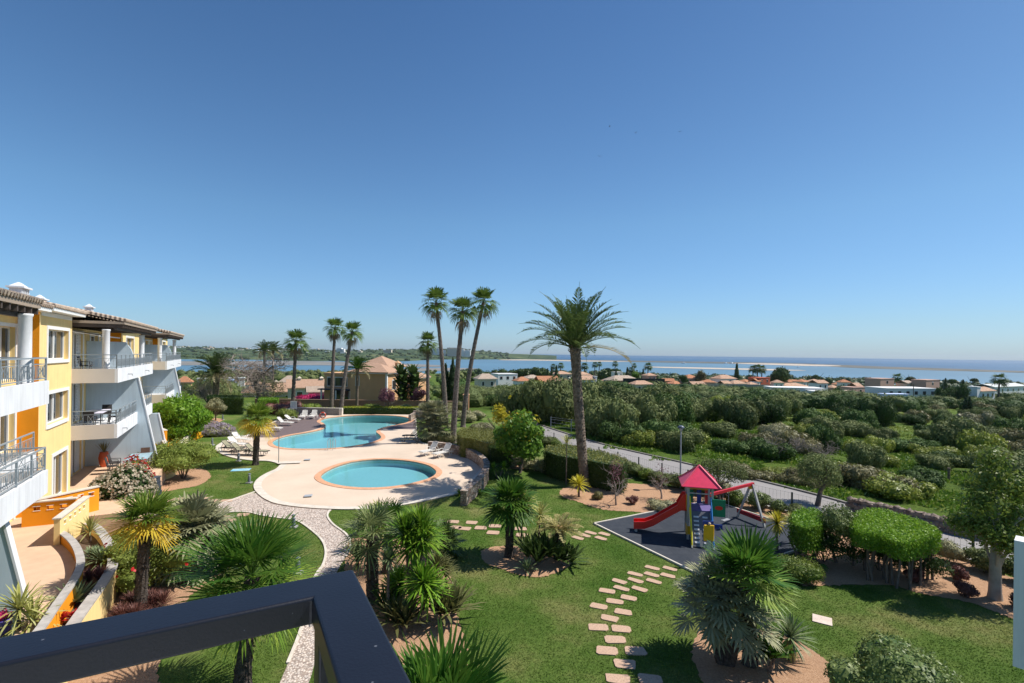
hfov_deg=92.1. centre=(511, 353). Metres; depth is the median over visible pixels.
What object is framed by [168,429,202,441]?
flowering shrub
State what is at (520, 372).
tree
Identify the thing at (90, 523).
dracaena
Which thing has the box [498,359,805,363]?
barrier island
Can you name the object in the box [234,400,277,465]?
windmill palm
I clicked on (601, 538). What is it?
stepping stone
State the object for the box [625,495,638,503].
round shrub
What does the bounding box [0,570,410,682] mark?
balcony railing
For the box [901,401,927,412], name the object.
mastic bush
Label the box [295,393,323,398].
flowering shrub
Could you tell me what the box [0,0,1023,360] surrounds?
sky
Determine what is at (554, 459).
hedge
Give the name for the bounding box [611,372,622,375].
house
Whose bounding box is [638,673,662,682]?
stepping stone
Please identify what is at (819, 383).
house
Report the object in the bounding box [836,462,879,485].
dry bush
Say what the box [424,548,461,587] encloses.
yucca
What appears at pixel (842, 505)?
wire fence
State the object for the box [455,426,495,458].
hedge
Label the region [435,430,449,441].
shrub
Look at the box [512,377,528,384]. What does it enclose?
house
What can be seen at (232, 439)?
sun lounger
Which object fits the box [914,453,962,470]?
olive tree
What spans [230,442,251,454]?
sun lounger
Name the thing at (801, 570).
shrub
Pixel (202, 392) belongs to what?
bare tree
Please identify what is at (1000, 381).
palm
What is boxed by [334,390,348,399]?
window
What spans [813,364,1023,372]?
barrier island
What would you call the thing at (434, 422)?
conifer tree
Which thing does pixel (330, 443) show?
pool handrail
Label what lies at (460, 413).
silver shrub
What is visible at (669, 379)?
house
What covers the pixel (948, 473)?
wooden pole
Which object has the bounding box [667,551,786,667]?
dwarf fan palm
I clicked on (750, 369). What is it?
palm
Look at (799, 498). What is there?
road
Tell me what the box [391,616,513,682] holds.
windmill palm
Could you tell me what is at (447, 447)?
sun lounger
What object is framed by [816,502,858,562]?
olive tree
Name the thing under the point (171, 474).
planter wall
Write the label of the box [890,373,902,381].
palm
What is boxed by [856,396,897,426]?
carob tree
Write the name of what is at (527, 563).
agave
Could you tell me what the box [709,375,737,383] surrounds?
house
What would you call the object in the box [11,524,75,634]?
patio floor
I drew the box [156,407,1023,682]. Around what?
lawn
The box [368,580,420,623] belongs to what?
strap leaf plant
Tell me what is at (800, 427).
green bush
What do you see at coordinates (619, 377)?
house
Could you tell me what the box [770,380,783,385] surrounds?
house
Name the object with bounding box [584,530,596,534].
stepping stone
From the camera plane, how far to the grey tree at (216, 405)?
59.17 m
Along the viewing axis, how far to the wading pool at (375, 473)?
36.03 m
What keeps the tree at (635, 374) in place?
on the ground at (689, 458)
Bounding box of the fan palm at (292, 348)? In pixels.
[281,329,311,400]
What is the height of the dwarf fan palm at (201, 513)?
3.888 m
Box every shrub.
[87,462,158,500]
[100,537,204,593]
[111,529,138,543]
[117,453,155,476]
[147,437,219,478]
[155,440,193,463]
[160,564,196,580]
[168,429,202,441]
[201,420,236,436]
[264,400,304,415]
[275,407,298,418]
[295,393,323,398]
[302,403,320,407]
[363,403,380,407]
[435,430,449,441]
[442,400,462,413]
[457,410,473,418]
[466,412,476,422]
[470,423,483,428]
[473,410,486,419]
[477,421,492,429]
[511,455,516,467]
[514,456,525,468]
[523,459,533,469]
[529,458,540,470]
[538,459,545,471]
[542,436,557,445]
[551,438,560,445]
[591,491,603,499]
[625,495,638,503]
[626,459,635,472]
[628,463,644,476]
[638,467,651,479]
[645,498,674,510]
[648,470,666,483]
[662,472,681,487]
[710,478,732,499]
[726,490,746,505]
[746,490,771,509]
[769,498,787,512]
[774,553,825,584]
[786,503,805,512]
[902,568,925,582]
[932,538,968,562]
[949,565,970,580]
[952,580,980,597]
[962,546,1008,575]
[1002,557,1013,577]
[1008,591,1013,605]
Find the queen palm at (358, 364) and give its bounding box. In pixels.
[340,356,372,405]
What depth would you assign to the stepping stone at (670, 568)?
19.65 m
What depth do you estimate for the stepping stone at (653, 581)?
18.51 m
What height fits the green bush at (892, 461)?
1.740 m
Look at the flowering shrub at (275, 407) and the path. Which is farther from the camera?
the flowering shrub at (275, 407)
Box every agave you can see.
[48,578,105,602]
[515,557,538,574]
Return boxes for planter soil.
[62,530,107,625]
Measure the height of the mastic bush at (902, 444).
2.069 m
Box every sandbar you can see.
[654,367,804,370]
[735,363,837,365]
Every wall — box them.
[21,497,78,527]
[32,531,84,631]
[35,485,100,511]
[52,495,90,544]
[64,523,117,682]
[163,428,167,440]
[165,470,176,479]
[255,394,469,410]
[287,407,342,414]
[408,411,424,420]
[428,441,489,505]
[623,378,664,382]
[706,384,767,387]
[715,495,970,562]
[844,496,980,537]
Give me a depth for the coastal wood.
507.87 m
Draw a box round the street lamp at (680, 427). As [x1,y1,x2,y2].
[677,425,684,487]
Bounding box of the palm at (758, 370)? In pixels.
[753,364,762,376]
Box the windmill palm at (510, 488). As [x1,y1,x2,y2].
[478,475,540,557]
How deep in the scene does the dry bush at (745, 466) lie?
39.97 m
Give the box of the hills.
[169,347,556,360]
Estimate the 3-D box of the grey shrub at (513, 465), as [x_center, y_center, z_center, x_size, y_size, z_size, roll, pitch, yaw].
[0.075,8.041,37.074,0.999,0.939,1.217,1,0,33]
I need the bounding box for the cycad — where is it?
[535,512,585,560]
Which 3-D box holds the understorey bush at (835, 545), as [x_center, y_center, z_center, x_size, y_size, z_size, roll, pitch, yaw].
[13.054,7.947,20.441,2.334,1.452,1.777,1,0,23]
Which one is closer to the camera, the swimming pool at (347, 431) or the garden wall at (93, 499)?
the garden wall at (93, 499)
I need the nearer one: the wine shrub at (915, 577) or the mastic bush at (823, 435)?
the wine shrub at (915, 577)
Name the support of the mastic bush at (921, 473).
on the ground at (689, 458)
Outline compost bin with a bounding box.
[154,475,161,494]
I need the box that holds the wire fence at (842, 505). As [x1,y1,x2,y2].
[547,432,1011,557]
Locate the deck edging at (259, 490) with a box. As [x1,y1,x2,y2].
[216,418,481,508]
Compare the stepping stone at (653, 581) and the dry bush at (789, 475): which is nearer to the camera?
the stepping stone at (653, 581)
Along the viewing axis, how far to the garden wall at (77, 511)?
19.70 m
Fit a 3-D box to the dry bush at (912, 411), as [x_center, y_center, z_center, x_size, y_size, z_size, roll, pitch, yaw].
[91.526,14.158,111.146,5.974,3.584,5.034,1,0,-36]
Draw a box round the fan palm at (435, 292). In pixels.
[419,286,451,416]
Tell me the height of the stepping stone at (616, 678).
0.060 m
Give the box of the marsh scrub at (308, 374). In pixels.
[176,369,467,380]
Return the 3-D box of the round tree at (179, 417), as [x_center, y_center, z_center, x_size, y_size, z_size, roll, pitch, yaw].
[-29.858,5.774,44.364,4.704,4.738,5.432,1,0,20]
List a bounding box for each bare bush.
[765,434,790,458]
[784,435,811,455]
[809,440,840,458]
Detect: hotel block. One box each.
[432,348,439,354]
[447,348,456,355]
[464,350,470,356]
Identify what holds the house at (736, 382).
on the ground at (689, 458)
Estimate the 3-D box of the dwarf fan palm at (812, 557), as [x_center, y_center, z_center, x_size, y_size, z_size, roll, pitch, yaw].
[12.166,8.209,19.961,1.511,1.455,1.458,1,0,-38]
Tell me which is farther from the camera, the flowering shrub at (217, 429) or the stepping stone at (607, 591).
the flowering shrub at (217, 429)
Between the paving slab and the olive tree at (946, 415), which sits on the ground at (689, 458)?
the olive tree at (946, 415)
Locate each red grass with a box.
[105,599,150,617]
[113,588,156,609]
[130,586,179,608]
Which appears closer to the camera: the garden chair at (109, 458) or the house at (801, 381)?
the garden chair at (109, 458)
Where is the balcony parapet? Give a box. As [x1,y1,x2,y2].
[1013,535,1023,669]
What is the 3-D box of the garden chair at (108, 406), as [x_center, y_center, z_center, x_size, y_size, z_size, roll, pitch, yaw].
[-24.925,3.614,30.288,0.540,0.951,0.610,1,0,-29]
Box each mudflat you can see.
[181,361,440,366]
[406,368,476,370]
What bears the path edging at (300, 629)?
on the lawn at (185, 668)
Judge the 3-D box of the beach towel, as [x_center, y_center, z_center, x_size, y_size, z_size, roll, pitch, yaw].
[-19.265,8.242,35.067,1.200,0.015,0.700,1,0,-14]
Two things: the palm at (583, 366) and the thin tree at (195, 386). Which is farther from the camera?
the palm at (583, 366)
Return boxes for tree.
[152,392,213,441]
[185,375,232,399]
[189,376,212,401]
[205,397,227,420]
[217,342,297,399]
[243,379,285,397]
[378,388,394,406]
[409,388,426,405]
[410,398,457,442]
[481,403,511,430]
[492,395,544,472]
[502,379,541,418]
[508,368,532,377]
[518,374,573,423]
[530,367,549,375]
[564,377,598,399]
[582,380,615,391]
[583,392,622,419]
[584,397,640,436]
[596,367,621,379]
[597,386,628,398]
[600,459,631,504]
[610,386,655,408]
[631,371,638,377]
[634,393,677,424]
[642,382,682,397]
[649,464,671,498]
[655,428,706,453]
[677,373,688,383]
[689,397,712,421]
[692,456,748,499]
[695,369,708,380]
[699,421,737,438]
[712,396,766,429]
[743,396,786,425]
[769,393,792,415]
[770,366,789,382]
[770,391,803,415]
[778,392,804,408]
[795,452,842,505]
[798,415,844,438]
[810,374,821,379]
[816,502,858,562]
[821,393,849,409]
[830,399,857,411]
[841,419,871,436]
[844,439,887,470]
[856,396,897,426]
[863,427,899,439]
[883,394,902,411]
[900,412,927,424]
[903,375,915,380]
[913,423,933,430]
[913,429,934,439]
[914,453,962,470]
[923,408,952,419]
[927,416,990,449]
[931,415,968,423]
[934,383,970,398]
[935,413,956,418]
[942,444,1023,601]
[949,379,956,386]
[957,407,979,414]
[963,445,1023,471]
[967,376,978,384]
[972,451,1023,480]
[979,408,998,415]
[982,426,1023,431]
[985,401,999,406]
[986,427,1001,434]
[995,403,1023,415]
[999,406,1023,419]
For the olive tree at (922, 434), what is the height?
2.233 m
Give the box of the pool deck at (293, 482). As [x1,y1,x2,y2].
[217,414,479,509]
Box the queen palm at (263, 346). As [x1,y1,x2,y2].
[252,339,277,382]
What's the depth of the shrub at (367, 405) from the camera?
68.64 m
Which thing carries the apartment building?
on the lawn at (185, 668)
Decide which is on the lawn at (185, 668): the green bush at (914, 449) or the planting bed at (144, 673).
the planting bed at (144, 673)
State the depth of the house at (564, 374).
290.73 m
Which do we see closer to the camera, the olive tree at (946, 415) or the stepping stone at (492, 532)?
the stepping stone at (492, 532)
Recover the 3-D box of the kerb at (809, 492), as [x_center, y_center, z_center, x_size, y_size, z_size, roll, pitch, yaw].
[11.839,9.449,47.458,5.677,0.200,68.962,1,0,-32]
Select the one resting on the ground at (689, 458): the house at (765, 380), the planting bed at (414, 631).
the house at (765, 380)
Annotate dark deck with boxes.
[247,415,324,436]
[384,421,415,428]
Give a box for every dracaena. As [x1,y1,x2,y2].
[0,581,69,637]
[69,514,108,542]
[363,499,393,543]
[373,546,402,621]
[508,490,540,551]
[527,500,555,535]
[558,434,574,484]
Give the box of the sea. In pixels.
[533,354,1023,370]
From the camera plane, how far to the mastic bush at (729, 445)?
49.66 m
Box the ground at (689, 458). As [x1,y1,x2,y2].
[181,373,1016,528]
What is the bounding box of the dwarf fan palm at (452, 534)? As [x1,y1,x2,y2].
[429,517,467,561]
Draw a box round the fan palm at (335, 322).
[322,317,346,407]
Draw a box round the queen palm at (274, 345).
[261,341,287,378]
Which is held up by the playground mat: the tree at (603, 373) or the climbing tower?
the climbing tower
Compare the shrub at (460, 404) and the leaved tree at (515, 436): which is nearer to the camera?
the leaved tree at (515, 436)
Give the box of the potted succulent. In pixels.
[60,608,76,620]
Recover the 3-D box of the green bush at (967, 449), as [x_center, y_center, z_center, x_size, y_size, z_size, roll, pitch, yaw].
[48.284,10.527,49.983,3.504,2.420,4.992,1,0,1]
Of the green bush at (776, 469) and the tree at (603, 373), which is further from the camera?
the tree at (603, 373)
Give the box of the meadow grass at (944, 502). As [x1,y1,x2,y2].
[539,418,1023,532]
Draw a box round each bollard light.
[235,453,241,461]
[245,473,252,483]
[290,514,297,528]
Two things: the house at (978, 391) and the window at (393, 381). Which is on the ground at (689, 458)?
the house at (978, 391)
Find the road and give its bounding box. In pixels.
[533,425,1013,558]
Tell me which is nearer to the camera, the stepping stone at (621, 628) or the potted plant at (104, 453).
the stepping stone at (621, 628)
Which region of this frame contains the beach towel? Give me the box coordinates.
[231,468,250,470]
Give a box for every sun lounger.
[221,440,244,451]
[227,436,245,445]
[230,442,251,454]
[232,432,251,442]
[244,443,269,455]
[276,417,293,424]
[284,415,300,421]
[299,410,307,418]
[308,409,317,418]
[400,433,420,442]
[402,431,421,437]
[418,441,439,455]
[431,443,453,457]
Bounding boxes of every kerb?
[537,424,981,540]
[593,501,800,573]
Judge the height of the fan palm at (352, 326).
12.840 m
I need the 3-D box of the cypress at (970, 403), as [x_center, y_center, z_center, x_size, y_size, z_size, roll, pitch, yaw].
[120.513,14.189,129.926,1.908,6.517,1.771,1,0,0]
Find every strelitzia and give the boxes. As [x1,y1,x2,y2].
[386,363,413,400]
[404,364,425,399]
[512,531,569,565]
[542,540,590,567]
[756,631,801,671]
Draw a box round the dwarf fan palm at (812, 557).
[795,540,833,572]
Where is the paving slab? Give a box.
[812,614,831,626]
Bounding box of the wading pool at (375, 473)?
[314,458,441,489]
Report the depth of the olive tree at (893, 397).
138.02 m
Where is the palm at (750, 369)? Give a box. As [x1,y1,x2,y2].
[748,365,756,376]
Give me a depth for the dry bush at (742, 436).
55.47 m
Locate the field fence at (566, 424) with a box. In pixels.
[550,417,591,433]
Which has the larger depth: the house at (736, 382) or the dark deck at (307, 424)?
the house at (736, 382)
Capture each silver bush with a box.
[757,422,791,430]
[759,425,797,438]
[955,410,994,426]
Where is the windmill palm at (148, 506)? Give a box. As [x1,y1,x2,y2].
[97,485,190,610]
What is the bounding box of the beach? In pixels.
[506,359,628,361]
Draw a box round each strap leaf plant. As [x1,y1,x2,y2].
[72,543,110,568]
[82,564,116,583]
[332,538,378,571]
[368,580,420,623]
[373,592,431,638]
[416,577,486,626]
[453,488,483,495]
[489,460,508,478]
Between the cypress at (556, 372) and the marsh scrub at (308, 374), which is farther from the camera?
the marsh scrub at (308, 374)
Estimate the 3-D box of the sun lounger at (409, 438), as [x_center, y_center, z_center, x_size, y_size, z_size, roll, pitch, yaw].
[-9.467,7.796,45.862,1.880,0.914,0.757,1,0,-6]
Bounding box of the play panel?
[703,521,713,553]
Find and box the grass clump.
[436,434,457,442]
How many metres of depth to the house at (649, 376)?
280.43 m
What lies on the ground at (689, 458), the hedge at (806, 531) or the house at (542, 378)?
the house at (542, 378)
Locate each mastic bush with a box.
[483,394,499,405]
[596,418,645,442]
[640,418,693,433]
[654,391,695,423]
[706,411,721,420]
[710,439,755,454]
[730,395,756,400]
[747,437,797,459]
[794,407,839,425]
[798,466,845,484]
[804,422,842,452]
[834,403,857,415]
[839,408,880,428]
[887,437,942,452]
[895,414,910,422]
[896,465,946,488]
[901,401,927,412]
[926,450,970,467]
[973,406,995,409]
[991,417,1023,430]
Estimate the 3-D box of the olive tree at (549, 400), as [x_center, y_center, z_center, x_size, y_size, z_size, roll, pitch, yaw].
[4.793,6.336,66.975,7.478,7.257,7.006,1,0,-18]
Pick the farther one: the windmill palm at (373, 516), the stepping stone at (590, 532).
the stepping stone at (590, 532)
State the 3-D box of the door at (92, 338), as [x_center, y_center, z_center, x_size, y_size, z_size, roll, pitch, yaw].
[-27.758,-0.172,32.621,0.275,2.410,2.320,1,0,-29]
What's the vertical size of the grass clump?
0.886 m
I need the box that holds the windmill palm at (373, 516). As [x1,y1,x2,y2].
[335,497,404,605]
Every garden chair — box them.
[76,356,92,368]
[83,412,96,424]
[102,404,111,419]
[104,457,118,470]
[107,408,121,423]
[107,454,120,468]
[140,447,149,460]
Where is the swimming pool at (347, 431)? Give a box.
[267,415,412,449]
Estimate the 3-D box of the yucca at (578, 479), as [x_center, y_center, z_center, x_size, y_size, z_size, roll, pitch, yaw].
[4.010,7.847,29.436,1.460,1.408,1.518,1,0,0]
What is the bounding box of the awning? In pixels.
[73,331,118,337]
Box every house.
[178,376,193,390]
[229,377,244,386]
[240,380,287,396]
[278,375,291,382]
[286,376,323,398]
[305,386,323,394]
[317,356,430,400]
[473,374,497,388]
[491,373,517,385]
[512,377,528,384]
[524,375,535,379]
[534,376,557,380]
[553,371,571,378]
[582,375,596,382]
[602,375,633,381]
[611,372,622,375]
[629,380,653,388]
[641,373,657,378]
[661,378,674,381]
[667,381,683,385]
[678,374,695,383]
[686,381,704,384]
[702,379,716,383]
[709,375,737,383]
[717,380,731,383]
[729,380,746,383]
[748,377,769,385]
[749,378,761,384]
[763,386,824,392]
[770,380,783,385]
[784,383,807,386]
[792,379,808,385]
[807,380,827,389]
[828,385,836,390]
[836,379,851,387]
[840,386,864,391]
[847,383,862,386]
[864,378,894,385]
[864,386,935,397]
[877,393,910,397]
[895,380,911,386]
[911,379,939,387]
[968,385,996,398]
[972,383,1023,393]
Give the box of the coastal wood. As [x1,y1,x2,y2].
[460,368,1023,390]
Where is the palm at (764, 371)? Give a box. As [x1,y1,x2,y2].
[760,365,767,376]
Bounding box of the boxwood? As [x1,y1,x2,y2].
[823,629,967,682]
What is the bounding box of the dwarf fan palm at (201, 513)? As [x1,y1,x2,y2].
[149,489,246,590]
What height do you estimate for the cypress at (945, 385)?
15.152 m
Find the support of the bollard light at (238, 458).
on the lawn at (185, 668)
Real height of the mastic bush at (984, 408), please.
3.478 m
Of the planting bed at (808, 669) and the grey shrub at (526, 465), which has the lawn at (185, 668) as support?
the planting bed at (808, 669)
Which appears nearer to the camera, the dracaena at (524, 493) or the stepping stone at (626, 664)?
the stepping stone at (626, 664)
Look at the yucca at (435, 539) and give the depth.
19.36 m
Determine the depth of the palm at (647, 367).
289.24 m
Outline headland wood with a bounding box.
[169,346,510,360]
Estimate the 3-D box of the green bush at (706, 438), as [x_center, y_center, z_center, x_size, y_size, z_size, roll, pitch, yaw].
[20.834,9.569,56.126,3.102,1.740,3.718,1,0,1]
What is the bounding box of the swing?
[710,482,765,527]
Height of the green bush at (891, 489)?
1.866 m
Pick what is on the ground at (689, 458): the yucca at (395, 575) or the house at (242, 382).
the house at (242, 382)
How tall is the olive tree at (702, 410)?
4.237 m
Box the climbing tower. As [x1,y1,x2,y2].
[634,465,725,549]
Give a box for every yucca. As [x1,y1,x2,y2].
[372,564,414,601]
[378,503,450,610]
[396,558,454,626]
[416,522,447,565]
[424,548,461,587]
[569,475,589,496]
[761,510,787,550]
[768,611,818,663]
[782,511,791,527]
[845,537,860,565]
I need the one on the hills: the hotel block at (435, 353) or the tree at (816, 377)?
the hotel block at (435, 353)
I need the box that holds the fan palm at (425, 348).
[415,331,438,402]
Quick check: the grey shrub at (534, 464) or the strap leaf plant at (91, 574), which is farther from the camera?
the grey shrub at (534, 464)
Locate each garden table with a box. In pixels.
[82,409,110,424]
[125,452,152,467]
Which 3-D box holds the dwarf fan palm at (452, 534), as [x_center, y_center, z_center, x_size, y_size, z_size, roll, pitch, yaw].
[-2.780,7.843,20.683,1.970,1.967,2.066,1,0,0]
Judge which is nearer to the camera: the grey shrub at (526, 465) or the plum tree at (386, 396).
the grey shrub at (526, 465)
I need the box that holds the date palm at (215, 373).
[188,350,238,394]
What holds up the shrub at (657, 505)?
on the planting bed at (643, 493)
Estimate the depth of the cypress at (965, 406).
129.74 m
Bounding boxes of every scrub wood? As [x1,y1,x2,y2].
[178,378,465,399]
[183,380,462,398]
[441,383,518,409]
[495,378,1023,409]
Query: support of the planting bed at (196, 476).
on the lawn at (185, 668)
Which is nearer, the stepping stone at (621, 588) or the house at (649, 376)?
the stepping stone at (621, 588)
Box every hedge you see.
[206,394,243,414]
[257,396,278,403]
[342,406,441,414]
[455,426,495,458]
[487,442,513,467]
[543,443,629,492]
[787,506,825,558]
[848,507,943,589]
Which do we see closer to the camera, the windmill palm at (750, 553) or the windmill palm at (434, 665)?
the windmill palm at (434, 665)
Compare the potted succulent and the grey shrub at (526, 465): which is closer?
the potted succulent
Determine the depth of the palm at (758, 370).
298.79 m
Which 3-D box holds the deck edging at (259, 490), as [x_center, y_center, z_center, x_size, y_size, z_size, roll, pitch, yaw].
[-16.680,8.228,48.223,20.956,0.001,46.918,1,0,-21]
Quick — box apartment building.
[0,282,184,637]
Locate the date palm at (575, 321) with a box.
[516,282,638,487]
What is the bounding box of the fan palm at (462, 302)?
[446,296,478,442]
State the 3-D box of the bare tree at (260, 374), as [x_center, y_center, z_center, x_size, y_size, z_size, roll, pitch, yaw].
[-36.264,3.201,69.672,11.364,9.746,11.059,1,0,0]
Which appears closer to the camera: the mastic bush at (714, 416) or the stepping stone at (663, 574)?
the stepping stone at (663, 574)
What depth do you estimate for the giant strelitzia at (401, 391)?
79.35 m
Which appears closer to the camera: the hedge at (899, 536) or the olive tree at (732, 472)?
the hedge at (899, 536)
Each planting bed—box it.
[67,526,228,682]
[161,468,210,490]
[344,537,467,664]
[480,546,571,576]
[560,483,710,512]
[691,628,829,682]
[716,497,1013,617]
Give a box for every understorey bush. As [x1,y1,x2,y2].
[802,530,854,561]
[841,546,918,570]
[883,552,954,578]
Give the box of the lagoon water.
[176,359,1023,384]
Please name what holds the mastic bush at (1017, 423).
on the ground at (689, 458)
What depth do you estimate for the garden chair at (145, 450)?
32.32 m
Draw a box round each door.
[0,322,17,380]
[0,412,16,451]
[51,446,68,494]
[71,383,83,420]
[71,440,82,476]
[72,330,83,368]
[90,333,98,340]
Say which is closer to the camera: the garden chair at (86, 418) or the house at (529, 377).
the garden chair at (86, 418)
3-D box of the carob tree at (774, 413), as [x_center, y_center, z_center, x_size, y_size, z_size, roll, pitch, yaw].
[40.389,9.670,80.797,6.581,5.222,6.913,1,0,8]
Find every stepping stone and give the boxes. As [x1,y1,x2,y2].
[447,520,458,523]
[458,527,470,530]
[466,521,477,524]
[474,526,486,529]
[486,531,498,534]
[489,524,500,527]
[571,536,583,539]
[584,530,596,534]
[588,623,608,630]
[589,602,607,609]
[594,536,606,540]
[596,646,617,655]
[598,532,609,535]
[599,588,614,593]
[601,614,618,622]
[604,635,625,643]
[605,673,629,682]
[606,598,623,604]
[611,625,630,632]
[612,578,627,584]
[613,585,629,591]
[613,659,635,669]
[614,608,631,615]
[620,594,636,600]
[625,646,647,655]
[627,571,642,576]
[627,577,643,583]
[631,585,647,592]
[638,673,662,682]
[643,571,659,577]
[645,565,659,570]
[646,578,661,584]
[660,572,674,578]
[662,566,676,571]
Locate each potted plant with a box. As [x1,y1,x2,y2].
[0,607,13,637]
[98,441,109,466]
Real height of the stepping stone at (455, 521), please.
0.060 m
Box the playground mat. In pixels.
[596,502,828,569]
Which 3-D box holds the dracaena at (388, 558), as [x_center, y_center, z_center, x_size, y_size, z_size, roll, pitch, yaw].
[-3.882,7.242,15.507,0.986,2.420,0.946,1,0,0]
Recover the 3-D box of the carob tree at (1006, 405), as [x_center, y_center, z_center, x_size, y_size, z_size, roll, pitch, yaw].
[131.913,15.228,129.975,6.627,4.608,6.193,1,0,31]
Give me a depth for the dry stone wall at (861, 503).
27.96 m
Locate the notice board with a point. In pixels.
(293, 404)
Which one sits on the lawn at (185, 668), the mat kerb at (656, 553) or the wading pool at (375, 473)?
the mat kerb at (656, 553)
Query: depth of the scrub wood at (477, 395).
88.37 m
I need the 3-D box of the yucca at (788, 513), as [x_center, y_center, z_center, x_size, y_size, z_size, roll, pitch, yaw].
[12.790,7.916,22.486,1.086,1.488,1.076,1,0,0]
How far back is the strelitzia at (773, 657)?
13.29 m
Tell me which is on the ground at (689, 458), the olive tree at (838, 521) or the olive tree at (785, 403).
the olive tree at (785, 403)
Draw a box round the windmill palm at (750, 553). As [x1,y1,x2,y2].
[695,521,802,668]
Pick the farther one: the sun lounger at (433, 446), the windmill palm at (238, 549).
the sun lounger at (433, 446)
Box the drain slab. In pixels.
[277,461,300,463]
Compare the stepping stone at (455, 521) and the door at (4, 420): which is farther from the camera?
the stepping stone at (455, 521)
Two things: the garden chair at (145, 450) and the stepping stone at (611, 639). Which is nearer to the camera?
the stepping stone at (611, 639)
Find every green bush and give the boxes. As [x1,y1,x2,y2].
[619,430,658,447]
[699,433,709,444]
[708,395,723,401]
[760,466,788,474]
[792,422,813,433]
[817,409,842,421]
[841,438,878,449]
[862,470,938,501]
[863,435,895,452]
[885,453,901,467]
[906,442,960,454]
[956,428,1010,452]
[961,444,1010,456]
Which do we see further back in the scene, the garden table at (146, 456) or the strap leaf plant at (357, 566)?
the garden table at (146, 456)
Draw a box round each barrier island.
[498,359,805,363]
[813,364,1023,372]
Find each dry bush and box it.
[719,460,750,471]
[736,431,775,442]
[736,467,776,480]
[772,466,824,488]
[773,430,822,453]
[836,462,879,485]
[841,465,922,492]
[904,409,931,422]
[928,404,947,409]
[972,401,999,415]
[993,427,1023,442]
[1007,439,1023,452]
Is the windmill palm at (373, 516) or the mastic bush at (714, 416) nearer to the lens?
the windmill palm at (373, 516)
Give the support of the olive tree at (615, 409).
on the ground at (689, 458)
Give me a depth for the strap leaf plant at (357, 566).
19.25 m
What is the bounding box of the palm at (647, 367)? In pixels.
[644,362,652,372]
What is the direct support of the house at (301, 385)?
on the ground at (689, 458)
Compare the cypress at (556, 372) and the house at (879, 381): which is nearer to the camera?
the house at (879, 381)
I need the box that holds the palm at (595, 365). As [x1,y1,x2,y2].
[592,362,598,375]
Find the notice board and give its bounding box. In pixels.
[290,401,296,412]
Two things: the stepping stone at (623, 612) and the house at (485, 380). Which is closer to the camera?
the stepping stone at (623, 612)
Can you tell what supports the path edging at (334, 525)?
on the path
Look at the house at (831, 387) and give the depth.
260.26 m
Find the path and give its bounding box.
[151,493,347,682]
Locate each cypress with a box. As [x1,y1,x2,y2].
[440,363,449,400]
[448,356,454,400]
[554,365,558,375]
[733,363,739,380]
[943,378,947,389]
[962,396,968,409]
[968,395,972,410]
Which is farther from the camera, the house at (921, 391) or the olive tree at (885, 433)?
the house at (921, 391)
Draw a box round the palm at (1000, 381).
[987,373,1009,397]
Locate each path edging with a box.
[220,491,255,503]
[228,511,326,663]
[326,509,350,557]
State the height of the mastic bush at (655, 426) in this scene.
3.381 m
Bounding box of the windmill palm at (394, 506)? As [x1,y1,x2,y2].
[365,498,410,574]
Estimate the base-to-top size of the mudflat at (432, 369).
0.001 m
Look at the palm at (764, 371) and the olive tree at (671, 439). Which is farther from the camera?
the palm at (764, 371)
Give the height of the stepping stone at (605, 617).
0.060 m
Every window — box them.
[45,387,69,429]
[46,325,69,363]
[125,336,134,356]
[327,377,330,385]
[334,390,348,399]
[335,377,347,386]
[392,380,395,389]
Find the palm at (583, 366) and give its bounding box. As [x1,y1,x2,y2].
[581,363,588,371]
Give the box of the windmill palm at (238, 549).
[164,507,322,682]
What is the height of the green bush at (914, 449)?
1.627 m
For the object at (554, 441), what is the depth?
44.28 m
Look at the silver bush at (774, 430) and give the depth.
58.99 m
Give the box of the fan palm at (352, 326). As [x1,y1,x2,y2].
[337,321,363,407]
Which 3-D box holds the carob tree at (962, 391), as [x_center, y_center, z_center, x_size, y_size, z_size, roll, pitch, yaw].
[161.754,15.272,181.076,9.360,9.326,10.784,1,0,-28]
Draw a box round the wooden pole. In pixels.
[947,468,950,478]
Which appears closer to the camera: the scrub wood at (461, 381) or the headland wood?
the scrub wood at (461, 381)
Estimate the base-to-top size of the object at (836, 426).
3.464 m
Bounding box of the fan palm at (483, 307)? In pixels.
[460,286,499,426]
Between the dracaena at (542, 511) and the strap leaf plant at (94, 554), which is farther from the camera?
the dracaena at (542, 511)
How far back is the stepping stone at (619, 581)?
18.47 m
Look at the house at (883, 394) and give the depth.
172.79 m
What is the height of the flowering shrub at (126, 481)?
2.655 m
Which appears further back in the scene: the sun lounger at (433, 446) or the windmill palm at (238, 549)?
the sun lounger at (433, 446)
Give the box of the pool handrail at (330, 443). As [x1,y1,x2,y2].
[327,438,335,449]

